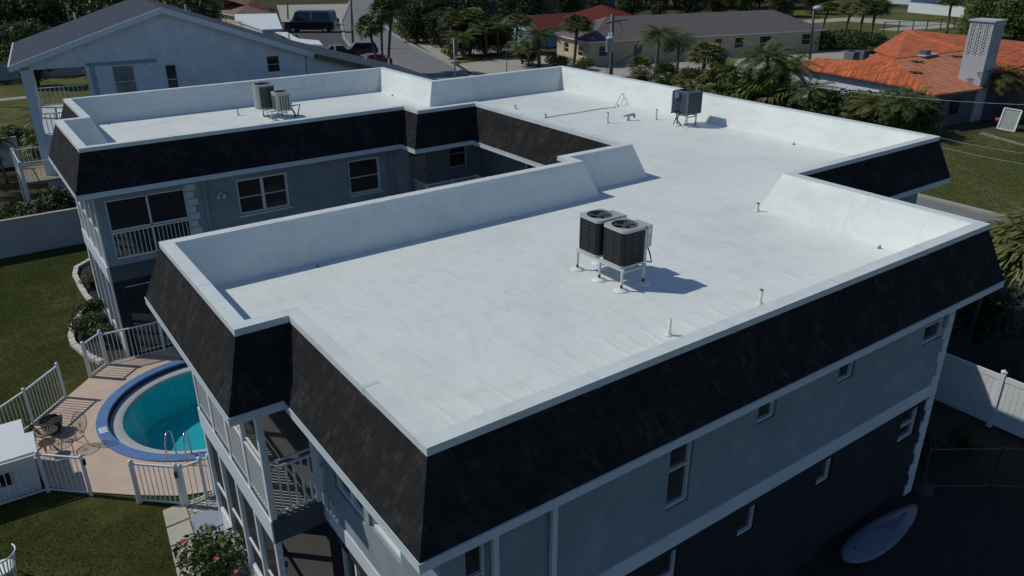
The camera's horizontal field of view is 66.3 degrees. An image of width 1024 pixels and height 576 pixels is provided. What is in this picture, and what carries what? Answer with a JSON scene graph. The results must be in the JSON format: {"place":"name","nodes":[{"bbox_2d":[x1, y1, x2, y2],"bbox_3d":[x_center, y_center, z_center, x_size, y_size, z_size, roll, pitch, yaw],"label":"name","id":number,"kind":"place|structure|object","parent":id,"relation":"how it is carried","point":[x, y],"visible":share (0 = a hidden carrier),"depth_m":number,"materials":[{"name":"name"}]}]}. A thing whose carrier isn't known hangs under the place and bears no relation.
{"place":"outdoors","nodes":[
{"label":"outdoors","id":0,"kind":"place"},
{"bbox_2d":[0,136,22,167],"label":"garden wall","id":1,"kind":"structure","parent":0,"point":[8,162],"depth_m":51.68,"materials":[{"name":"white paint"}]},
{"bbox_2d":[0,207,84,258],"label":"garden wall","id":2,"kind":"structure","parent":0,"point":[29,234],"depth_m":37.57,"materials":[{"name":"concrete"}]},
{"bbox_2d":[0,75,89,130],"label":"grass patch","id":3,"kind":"object","parent":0,"point":[10,112],"depth_m":76.68,"materials":[{"name":"plant"}]},
{"bbox_2d":[0,18,58,86],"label":"tree","id":4,"kind":"object","parent":3,"relation":"on","point":[14,30],"visible":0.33,"depth_m":78.23,"materials":[{"name":"green plant"}]},
{"bbox_2d":[0,61,84,80],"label":"garden wall","id":5,"kind":"structure","parent":3,"relation":"on","point":[59,72],"depth_m":86.31,"materials":[{"name":"concrete"}]},
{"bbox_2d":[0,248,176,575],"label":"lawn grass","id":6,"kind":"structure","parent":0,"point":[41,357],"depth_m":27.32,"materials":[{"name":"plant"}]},
{"bbox_2d":[7,0,438,205],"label":"neighbour house","id":7,"kind":"structure","parent":0,"point":[125,46],"depth_m":44.04,"materials":[{"name":"white paint"}]},
{"bbox_2d":[111,64,137,93],"bbox_3d":[-21.332,-11.420,43.196,1.130,1.715,0.080,-13,27,-26],"label":"window","id":8,"kind":"structure","parent":7,"relation":"in","point":[124,77],"depth_m":43.17,"materials":[{"name":"white paint"}]},
{"bbox_2d":[277,4,346,22],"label":"forecourt","id":9,"kind":"structure","parent":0,"point":[339,9],"depth_m":171.71,"materials":[{"name":"concrete"}]},
{"bbox_2d":[281,24,348,54],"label":"car park","id":10,"kind":"structure","parent":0,"point":[331,37],"depth_m":121.84,"materials":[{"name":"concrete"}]},
{"bbox_2d":[283,9,337,32],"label":"van","id":11,"kind":"object","parent":10,"relation":"on","point":[324,20],"visible":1,"depth_m":125.88,"materials":[{"name":"blue paint"}]},
{"bbox_2d":[411,40,508,61],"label":"driveway","id":12,"kind":"structure","parent":0,"point":[435,50],"depth_m":105.60,"materials":[{"name":"concrete"}]},
{"bbox_2d":[0,244,1022,575],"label":"lawn","id":13,"kind":"structure","parent":0,"point":[104,508],"depth_m":20.90,"materials":[{"name":"green plant"}]},
{"bbox_2d":[0,419,41,502],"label":"pump box","id":14,"kind":"object","parent":13,"relation":"on","point":[17,441],"visible":0.99,"depth_m":21.06,"materials":[{"name":"white paint"}]},
{"bbox_2d":[0,362,66,429],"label":"pool fence","id":15,"kind":"object","parent":13,"relation":"on","point":[24,390],"visible":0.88,"depth_m":24.33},
{"bbox_2d":[0,450,93,504],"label":"pool fence","id":16,"kind":"object","parent":13,"relation":"on","point":[37,454],"visible":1,"depth_m":20.87,"materials":[{"name":"metal"}]},
{"bbox_2d":[75,263,128,363],"bbox_3d":[-17.340,0.806,31.985,1.812,0.001,11.004,-15,28,-31],"label":"garden bed","id":17,"kind":"object","parent":13,"relation":"on","point":[91,291],"visible":0.23,"depth_m":29.36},
{"bbox_2d":[67,311,102,337],"bbox_3d":[-15.991,1.397,29.623,1.561,0.941,1.313,0,24,1],"label":"shrub","id":18,"kind":"object","parent":17,"relation":"on","point":[78,323],"visible":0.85,"depth_m":29.39,"materials":[{"name":"green plant"}]},
{"bbox_2d":[70,297,104,318],"bbox_3d":[-16.476,0.868,30.695,1.214,1.028,1.315,5,25,12],"label":"shrub","id":19,"kind":"object","parent":17,"relation":"on","point":[93,305],"visible":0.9,"depth_m":30.48,"materials":[{"name":"green plant"}]},
{"bbox_2d":[32,347,215,495],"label":"pool deck","id":20,"kind":"structure","parent":13,"relation":"on","point":[107,468],"depth_m":22.89,"materials":[{"name":"concrete"}]},
{"bbox_2d":[98,319,174,365],"bbox_3d":[-12.691,1.707,28.271,3.833,1.350,0.149,-15,28,-30],"label":"pool fence","id":21,"kind":"object","parent":20,"relation":"on","point":[164,349],"visible":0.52,"depth_m":27.82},
{"bbox_2d":[80,330,105,377],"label":"pool gate","id":22,"kind":"structure","parent":21,"relation":"attached to","point":[86,359],"depth_m":26.78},
{"bbox_2d":[96,358,206,461],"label":"swimming pool","id":23,"kind":"structure","parent":20,"relation":"in","point":[158,411],"depth_m":26.23,"materials":[{"name":"tile"}]},
{"bbox_2d":[127,459,185,505],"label":"pool gate","id":24,"kind":"structure","parent":13,"relation":"on","point":[131,464],"depth_m":20.52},
{"bbox_2d":[163,504,189,527],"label":"paving slab","id":25,"kind":"structure","parent":13,"relation":"on","point":[175,514],"depth_m":20.34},
{"bbox_2d":[167,519,193,546],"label":"paving slab","id":26,"kind":"structure","parent":13,"relation":"on","point":[177,532],"depth_m":19.79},
{"bbox_2d":[185,494,248,575],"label":"gravel bed","id":27,"kind":"object","parent":13,"relation":"on","point":[199,506],"visible":0.25,"depth_m":20.61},
{"bbox_2d":[177,453,214,506],"bbox_3d":[-8.308,5.059,20.699,0.871,1.350,0.133,-18,30,-35],"label":"pool fence","id":28,"kind":"object","parent":27,"relation":"on","point":[199,459],"visible":0.88,"depth_m":20.65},
{"bbox_2d":[191,507,222,533],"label":"step slab","id":29,"kind":"structure","parent":27,"relation":"on","point":[211,516],"depth_m":20.12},
{"bbox_2d":[172,523,247,575],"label":"hibiscus bush","id":30,"kind":"object","parent":27,"relation":"on","point":[206,554],"visible":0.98,"depth_m":18.03,"materials":[{"name":"green plant"}]},
{"bbox_2d":[48,66,1005,575],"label":"apartment building","id":31,"kind":"structure","parent":13,"relation":"on","point":[402,338],"depth_m":17.48,"materials":[{"name":"white concrete"}]},
{"bbox_2d":[235,172,292,217],"bbox_3d":[-9.213,-3.471,29.039,2.010,1.400,0.180,-16,29,-32],"label":"window","id":32,"kind":"structure","parent":31,"relation":"in","point":[268,192],"depth_m":29.09,"materials":[{"name":"white paint"}]},
{"bbox_2d":[260,109,290,121],"bbox_3d":[-10.307,-7.586,34.062,0.990,0.358,1.440,-16,29,-32],"label":"equipment stand","id":33,"kind":"object","parent":31,"relation":"on","point":[272,114],"visible":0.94,"depth_m":33.86,"materials":[{"name":"metal"}]},
{"bbox_2d":[252,82,273,109],"bbox_3d":[-10.804,-8.385,34.127,0.895,1.043,0.886,-16,29,-32],"label":"air conditioner","id":34,"kind":"object","parent":33,"relation":"on","point":[262,97],"visible":0.94,"depth_m":33.81,"materials":[{"name":"beige metal"}]},
{"bbox_2d":[270,90,299,116],"bbox_3d":[-9.729,-7.953,33.881,1.136,1.161,0.680,-16,29,-32],"label":"air conditioner","id":35,"kind":"object","parent":33,"relation":"on","point":[281,101],"visible":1,"depth_m":33.47,"materials":[{"name":"beige metal"}]},
{"bbox_2d":[348,157,382,197],"bbox_3d":[-5.879,-4.445,31.208,1.460,1.450,0.180,-16,29,-32],"label":"window","id":36,"kind":"structure","parent":31,"relation":"in","point":[364,174],"depth_m":31.28,"materials":[{"name":"white paint"}]},
{"bbox_2d":[409,152,427,191],"bbox_3d":[-4.070,-5.046,33.634,0.940,2.140,0.090,-16,29,-32],"label":"door","id":37,"kind":"structure","parent":31,"relation":"in","point":[417,162],"depth_m":33.64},
{"bbox_2d":[465,544,484,575],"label":"window","id":38,"kind":"structure","parent":31,"relation":"in","point":[474,558],"depth_m":11.90,"materials":[{"name":"white paint"}]},
{"bbox_2d":[570,249,649,293],"bbox_3d":[2.226,-0.495,17.827,0.990,0.508,1.840,-16,29,-32],"label":"equipment stand","id":39,"kind":"object","parent":31,"relation":"on","point":[599,263],"visible":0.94,"depth_m":17.57,"materials":[{"name":"metal"}]},
{"bbox_2d":[579,208,626,257],"bbox_3d":[2.098,-1.161,17.975,0.957,1.186,0.734,-16,29,-32],"label":"air conditioner","id":40,"kind":"object","parent":39,"relation":"on","point":[591,236],"visible":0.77,"depth_m":17.62,"materials":[{"name":"grey metal"}]},
{"bbox_2d":[603,218,652,268],"bbox_3d":[2.574,-0.891,17.364,0.957,1.186,0.734,-16,29,-32],"label":"air conditioner","id":41,"kind":"object","parent":39,"relation":"on","point":[627,242],"visible":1,"depth_m":17.03,"materials":[{"name":"grey metal"}]},
{"bbox_2d":[657,549,675,575],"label":"window","id":42,"kind":"structure","parent":31,"relation":"in","point":[666,563],"depth_m":15.22,"materials":[{"name":"white paint"}]},
{"bbox_2d":[666,441,691,507],"bbox_3d":[2.990,3.219,14.237,0.600,1.720,0.080,-16,29,-32],"label":"window","id":43,"kind":"structure","parent":31,"relation":"in","point":[680,456],"depth_m":14.41,"materials":[{"name":"white paint"}]},
{"bbox_2d":[673,114,698,127],"bbox_3d":[7.195,-6.939,32.294,0.870,0.478,0.860,-16,29,-32],"label":"equipment stand","id":44,"kind":"object","parent":31,"relation":"on","point":[686,122],"visible":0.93,"depth_m":32.20,"materials":[{"name":"metal"}]},
{"bbox_2d":[670,88,702,125],"bbox_3d":[7.050,-7.421,32.156,1.181,1.380,0.860,-16,29,-32],"label":"air conditioner","id":45,"kind":"object","parent":44,"relation":"on","point":[686,101],"visible":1,"depth_m":31.91,"materials":[{"name":"grey metal"}]},
{"bbox_2d":[0,0,1023,284],"bbox_3d":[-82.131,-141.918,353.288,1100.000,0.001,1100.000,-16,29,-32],"label":"ground","id":46,"kind":"structure","parent":0,"point":[10,192],"depth_m":62.77,"materials":[{"name":"plant"}]},
{"bbox_2d":[0,0,82,47],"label":"tree","id":47,"kind":"object","parent":46,"relation":"on","point":[46,12],"visible":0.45,"depth_m":90.57,"materials":[{"name":"green plant"}]},
{"bbox_2d":[10,146,72,202],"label":"timber deck","id":48,"kind":"structure","parent":46,"relation":"on","point":[34,174],"depth_m":42.87,"materials":[{"name":"brown wood"}]},
{"bbox_2d":[42,186,76,209],"bbox_3d":[-22.983,-4.042,40.284,2.252,2.365,2.439,13,27,28],"label":"shrub","id":49,"kind":"object","parent":46,"relation":"on","point":[63,199],"visible":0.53,"depth_m":39.88,"materials":[{"name":"green plant"}]},
{"bbox_2d":[83,0,221,20],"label":"tree","id":50,"kind":"object","parent":46,"relation":"on","point":[201,7],"visible":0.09,"depth_m":69.98,"materials":[{"name":"green plant"}]},
{"bbox_2d":[217,0,272,24],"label":"bungalow","id":51,"kind":"object","parent":46,"relation":"on","point":[231,8],"visible":0.47,"depth_m":126.10,"materials":[{"name":"beige paint"}]},
{"bbox_2d":[234,13,281,37],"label":"flat shed","id":52,"kind":"structure","parent":46,"relation":"on","point":[269,24],"depth_m":109.55,"materials":[{"name":"white paint"}]},
{"bbox_2d":[351,13,387,60],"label":"palm tree","id":53,"kind":"object","parent":46,"relation":"on","point":[363,21],"visible":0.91,"depth_m":84.09,"materials":[{"name":"green plant"}]},
{"bbox_2d":[366,0,398,61],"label":"palm tree","id":54,"kind":"object","parent":46,"relation":"on","point":[381,7],"visible":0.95,"depth_m":83.90,"materials":[{"name":"green plant"}]},
{"bbox_2d":[392,0,428,42],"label":"tree","id":55,"kind":"object","parent":46,"relation":"on","point":[412,32],"visible":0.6,"depth_m":112.06,"materials":[{"name":"green plant"}]},
{"bbox_2d":[403,0,459,43],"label":"tree","id":56,"kind":"object","parent":46,"relation":"on","point":[429,7],"visible":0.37,"depth_m":111.47,"materials":[{"name":"green plant"}]},
{"bbox_2d":[421,7,454,47],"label":"tree","id":57,"kind":"object","parent":46,"relation":"on","point":[433,20],"visible":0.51,"depth_m":107.47,"materials":[{"name":"green plant"}]},
{"bbox_2d":[439,14,482,55],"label":"tree","id":58,"kind":"object","parent":46,"relation":"on","point":[457,28],"visible":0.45,"depth_m":99.62,"materials":[{"name":"green plant"}]},
{"bbox_2d":[449,0,501,40],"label":"tree","id":59,"kind":"object","parent":46,"relation":"on","point":[461,5],"visible":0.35,"depth_m":110.74,"materials":[{"name":"green plant"}]},
{"bbox_2d":[456,51,520,62],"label":"grass patch","id":60,"kind":"object","parent":46,"relation":"on","point":[483,57],"visible":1,"depth_m":99.36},
{"bbox_2d":[441,29,483,58],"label":"palm tree","id":61,"kind":"object","parent":60,"relation":"on","point":[466,34],"visible":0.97,"depth_m":96.93,"materials":[{"name":"green plant"}]},
{"bbox_2d":[467,19,500,55],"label":"palm tree","id":62,"kind":"object","parent":60,"relation":"on","point":[483,24],"visible":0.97,"depth_m":97.41,"materials":[{"name":"green plant"}]},
{"bbox_2d":[500,13,536,51],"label":"palm tree","id":63,"kind":"object","parent":60,"relation":"on","point":[522,20],"visible":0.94,"depth_m":100.72,"materials":[{"name":"green plant"}]},
{"bbox_2d":[511,0,553,14],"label":"tree","id":64,"kind":"object","parent":46,"relation":"on","point":[529,7],"visible":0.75,"depth_m":136.00,"materials":[{"name":"green plant"}]},
{"bbox_2d":[605,14,642,74],"bbox_3d":[7.065,-12.914,51.020,3.246,9.419,0.689,-21,31,-39],"label":"utility pole","id":65,"kind":"object","parent":46,"relation":"on","point":[610,37],"visible":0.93,"depth_m":48.93,"materials":[{"name":"paint"}]},
{"bbox_2d":[671,0,708,13],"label":"tree","id":66,"kind":"object","parent":46,"relation":"on","point":[692,6],"visible":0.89,"depth_m":143.04,"materials":[{"name":"green plant"}]},
{"bbox_2d":[555,10,826,65],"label":"long house","id":67,"kind":"structure","parent":46,"relation":"on","point":[730,30],"depth_m":97.91,"materials":[{"name":"beige paint"}]},
{"bbox_2d":[386,25,1013,217],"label":"kerb","id":68,"kind":"structure","parent":46,"relation":"on","point":[959,205],"depth_m":44.56,"materials":[{"name":"concrete"}]},
{"bbox_2d":[846,0,882,48],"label":"palm tree","id":69,"kind":"object","parent":46,"relation":"on","point":[860,7],"visible":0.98,"depth_m":103.33,"materials":[{"name":"green plant"}]},
{"bbox_2d":[791,18,1023,127],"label":"orange roof house","id":70,"kind":"structure","parent":46,"relation":"on","point":[945,66],"depth_m":64.22,"materials":[{"name":"ceramic"}]},
{"bbox_2d":[967,63,1023,95],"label":"palm tree","id":71,"kind":"object","parent":46,"relation":"on","point":[1002,73],"visible":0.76,"depth_m":62.15,"materials":[{"name":"green plant"}]},
{"bbox_2d":[997,107,1022,131],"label":"leaning board","id":72,"kind":"object","parent":46,"relation":"on","point":[1009,119],"visible":1,"depth_m":60.65,"materials":[{"name":"white paint"}]},
{"bbox_2d":[503,4,633,47],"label":"teal house","id":73,"kind":"structure","parent":0,"point":[592,13],"depth_m":110.16,"materials":[{"name":"paint"}]},
{"bbox_2d":[459,49,872,86],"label":"driveway","id":74,"kind":"structure","parent":0,"point":[494,66],"depth_m":92.90,"materials":[{"name":"concrete"}]},
{"bbox_2d":[512,23,561,66],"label":"palm tree","id":75,"kind":"object","parent":74,"relation":"on","point":[534,33],"visible":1,"depth_m":89.68,"materials":[{"name":"green plant"}]},
{"bbox_2d":[559,14,597,63],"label":"palm tree","id":76,"kind":"object","parent":74,"relation":"on","point":[573,23],"visible":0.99,"depth_m":90.60,"materials":[{"name":"green plant"}]},
{"bbox_2d":[633,20,687,73],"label":"palm tree","id":77,"kind":"object","parent":74,"relation":"on","point":[663,35],"visible":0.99,"depth_m":83.67,"materials":[{"name":"green plant"}]},
{"bbox_2d":[660,32,703,70],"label":"palm tree","id":78,"kind":"object","parent":74,"relation":"on","point":[686,37],"visible":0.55,"depth_m":86.59,"materials":[{"name":"green plant"}]},
{"bbox_2d":[342,0,1019,265],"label":"road","id":79,"kind":"structure","parent":0,"point":[405,55],"depth_m":97.86,"materials":[{"name":"asphalt"}]},
{"bbox_2d":[630,77,1023,212],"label":"verge","id":80,"kind":"structure","parent":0,"point":[1018,136],"depth_m":49.49,"materials":[{"name":"green plant"}]},
{"bbox_2d":[626,54,654,79],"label":"bush","id":81,"kind":"object","parent":80,"relation":"on","point":[638,59],"visible":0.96,"depth_m":83.31,"materials":[{"name":"green plant"}]},
{"bbox_2d":[645,60,680,85],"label":"bush","id":82,"kind":"object","parent":80,"relation":"on","point":[662,68],"visible":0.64,"depth_m":76.38,"materials":[{"name":"green plant"}]},
{"bbox_2d":[671,66,701,89],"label":"palm tree","id":83,"kind":"object","parent":80,"relation":"on","point":[687,73],"visible":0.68,"depth_m":73.14,"materials":[{"name":"green plant"}]},
{"bbox_2d":[681,41,733,86],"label":"palm tree","id":84,"kind":"object","parent":80,"relation":"on","point":[707,48],"visible":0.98,"depth_m":71.57,"materials":[{"name":"green plant"}]},
{"bbox_2d":[695,56,742,96],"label":"palm tree","id":85,"kind":"object","parent":80,"relation":"on","point":[721,69],"visible":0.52,"depth_m":70.07,"materials":[{"name":"green plant"}]},
{"bbox_2d":[717,68,773,102],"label":"palm tree","id":86,"kind":"object","parent":80,"relation":"on","point":[735,81],"visible":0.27,"depth_m":67.36,"materials":[{"name":"green plant"}]},
{"bbox_2d":[732,65,806,110],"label":"shrub","id":87,"kind":"object","parent":80,"relation":"on","point":[776,84],"visible":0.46,"depth_m":65.06,"materials":[{"name":"green plant"}]},
{"bbox_2d":[732,37,809,100],"bbox_3d":[21.252,-17.786,66.037,6.267,6.087,5.985,-5,24,-10],"label":"palm tree","id":88,"kind":"object","parent":80,"relation":"on","point":[759,58],"visible":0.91,"depth_m":64.82,"materials":[{"name":"green plant"}]},
{"bbox_2d":[756,52,822,91],"bbox_3d":[23.037,-17.045,65.400,5.103,5.236,5.524,13,27,27],"label":"palm tree","id":89,"kind":"object","parent":80,"relation":"on","point":[796,63],"visible":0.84,"depth_m":64.19,"materials":[{"name":"green plant"}]},
{"bbox_2d":[775,75,843,111],"bbox_3d":[24.195,-15.511,64.189,5.523,3.374,5.103,-4,24,-7],"label":"palm tree","id":90,"kind":"object","parent":80,"relation":"on","point":[809,87],"visible":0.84,"depth_m":63.23,"materials":[{"name":"green plant"}]},
{"bbox_2d":[806,87,854,115],"bbox_3d":[25.997,-14.823,63.482,4.464,2.923,5.306,6,25,14],"label":"shrub","id":91,"kind":"object","parent":80,"relation":"on","point":[815,101],"visible":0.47,"depth_m":62.28,"materials":[{"name":"green plant"}]},
{"bbox_2d":[842,89,913,124],"bbox_3d":[27.457,-13.202,59.203,5.103,3.183,5.524,3,24,8],"label":"palm tree","id":92,"kind":"object","parent":80,"relation":"on","point":[874,105],"visible":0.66,"depth_m":58.40,"materials":[{"name":"green plant"}]},
{"bbox_2d":[856,90,920,127],"bbox_3d":[28.790,-13.284,59.697,4.879,3.194,5.799,15,28,30],"label":"shrub","id":93,"kind":"object","parent":80,"relation":"on","point":[895,121],"visible":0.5,"depth_m":58.11,"materials":[{"name":"green plant"}]},
{"bbox_2d":[864,85,941,128],"bbox_3d":[29.050,-13.175,58.352,5.103,3.824,5.524,-11,26,-23],"label":"palm tree","id":94,"kind":"object","parent":80,"relation":"on","point":[902,100],"visible":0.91,"depth_m":57.14,"materials":[{"name":"green plant"}]},
{"bbox_2d":[892,97,947,135],"bbox_3d":[30.645,-12.649,58.829,4.253,3.681,4.230,18,30,35],"label":"palm tree","id":95,"kind":"object","parent":80,"relation":"on","point":[917,128],"visible":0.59,"depth_m":57.98,"materials":[{"name":"green plant"}]},
{"bbox_2d":[802,17,956,30],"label":"track","id":96,"kind":"structure","parent":0,"point":[917,24],"depth_m":138.19,"materials":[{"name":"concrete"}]},
{"bbox_2d":[781,7,1023,41],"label":"field","id":97,"kind":"structure","parent":0,"point":[900,14],"depth_m":139.79,"materials":[{"name":"green plant"}]},
{"bbox_2d":[907,2,964,16],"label":"white fence","id":98,"kind":"object","parent":97,"relation":"on","point":[927,8],"visible":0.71,"depth_m":151.91,"materials":[{"name":"paint"}]},
{"bbox_2d":[955,0,1021,34],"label":"tree","id":99,"kind":"object","parent":97,"relation":"on","point":[979,8],"visible":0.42,"depth_m":113.39,"materials":[{"name":"green plant"}]},
{"bbox_2d":[986,0,1023,40],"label":"tree","id":100,"kind":"object","parent":97,"relation":"on","point":[1013,26],"visible":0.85,"depth_m":110.67,"materials":[{"name":"green plant"}]},
{"bbox_2d":[789,492,1023,575],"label":"side yard","id":101,"kind":"structure","parent":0,"point":[939,539],"depth_m":19.04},
{"bbox_2d":[840,504,917,563],"bbox_3d":[9.084,6.088,19.328,3.200,0.360,0.701,-16,29,-32],"label":"paddle board","id":102,"kind":"object","parent":101,"relation":"on","point":[879,536],"visible":1,"depth_m":19.20,"materials":[{"name":"plastic"}]},
{"bbox_2d":[913,285,1023,546],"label":"side yard","id":103,"kind":"structure","parent":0,"point":[998,510],"depth_m":22.42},
{"bbox_2d":[920,433,946,456],"bbox_3d":[11.824,4.506,22.368,1.060,0.925,0.979,11,26,23],"label":"shrub","id":104,"kind":"object","parent":103,"relation":"on","point":[929,441],"visible":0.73,"depth_m":22.09,"materials":[{"name":"green plant"}]},
{"bbox_2d":[946,426,984,455],"bbox_3d":[13.001,4.437,22.628,0.979,0.822,1.060,-1,24,-1],"label":"shrub","id":105,"kind":"object","parent":103,"relation":"on","point":[963,438],"visible":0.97,"depth_m":22.42,"materials":[{"name":"green plant"}]},
{"bbox_2d":[921,446,1023,488],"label":"wire fence","id":106,"kind":"object","parent":103,"relation":"on","point":[1003,448],"visible":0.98,"depth_m":20.96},
{"bbox_2d":[934,353,1023,438],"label":"vinyl fence","id":107,"kind":"object","parent":103,"relation":"on","point":[990,397],"visible":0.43,"depth_m":23.87,"materials":[{"name":"white paint"}]},
{"bbox_2d":[951,288,1023,343],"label":"shrub","id":108,"kind":"object","parent":103,"relation":"on","point":[991,306],"visible":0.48,"depth_m":27.95,"materials":[{"name":"green plant"}]},
{"bbox_2d":[964,253,1017,349],"bbox_3d":[16.655,0.317,27.594,1.941,4.279,1.728,12,27,25],"label":"palm tree","id":109,"kind":"object","parent":103,"relation":"on","point":[972,325],"visible":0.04,"depth_m":27.74,"materials":[{"name":"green plant"}]},
{"bbox_2d":[985,206,1023,382],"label":"palm tree","id":110,"kind":"object","parent":103,"relation":"on","point":[1007,236],"visible":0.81,"depth_m":24.52,"materials":[{"name":"green plant"}]},
{"bbox_2d":[919,129,1023,214],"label":"verge grass","id":111,"kind":"structure","parent":0,"point":[979,166],"depth_m":50.62,"materials":[{"name":"plant"}]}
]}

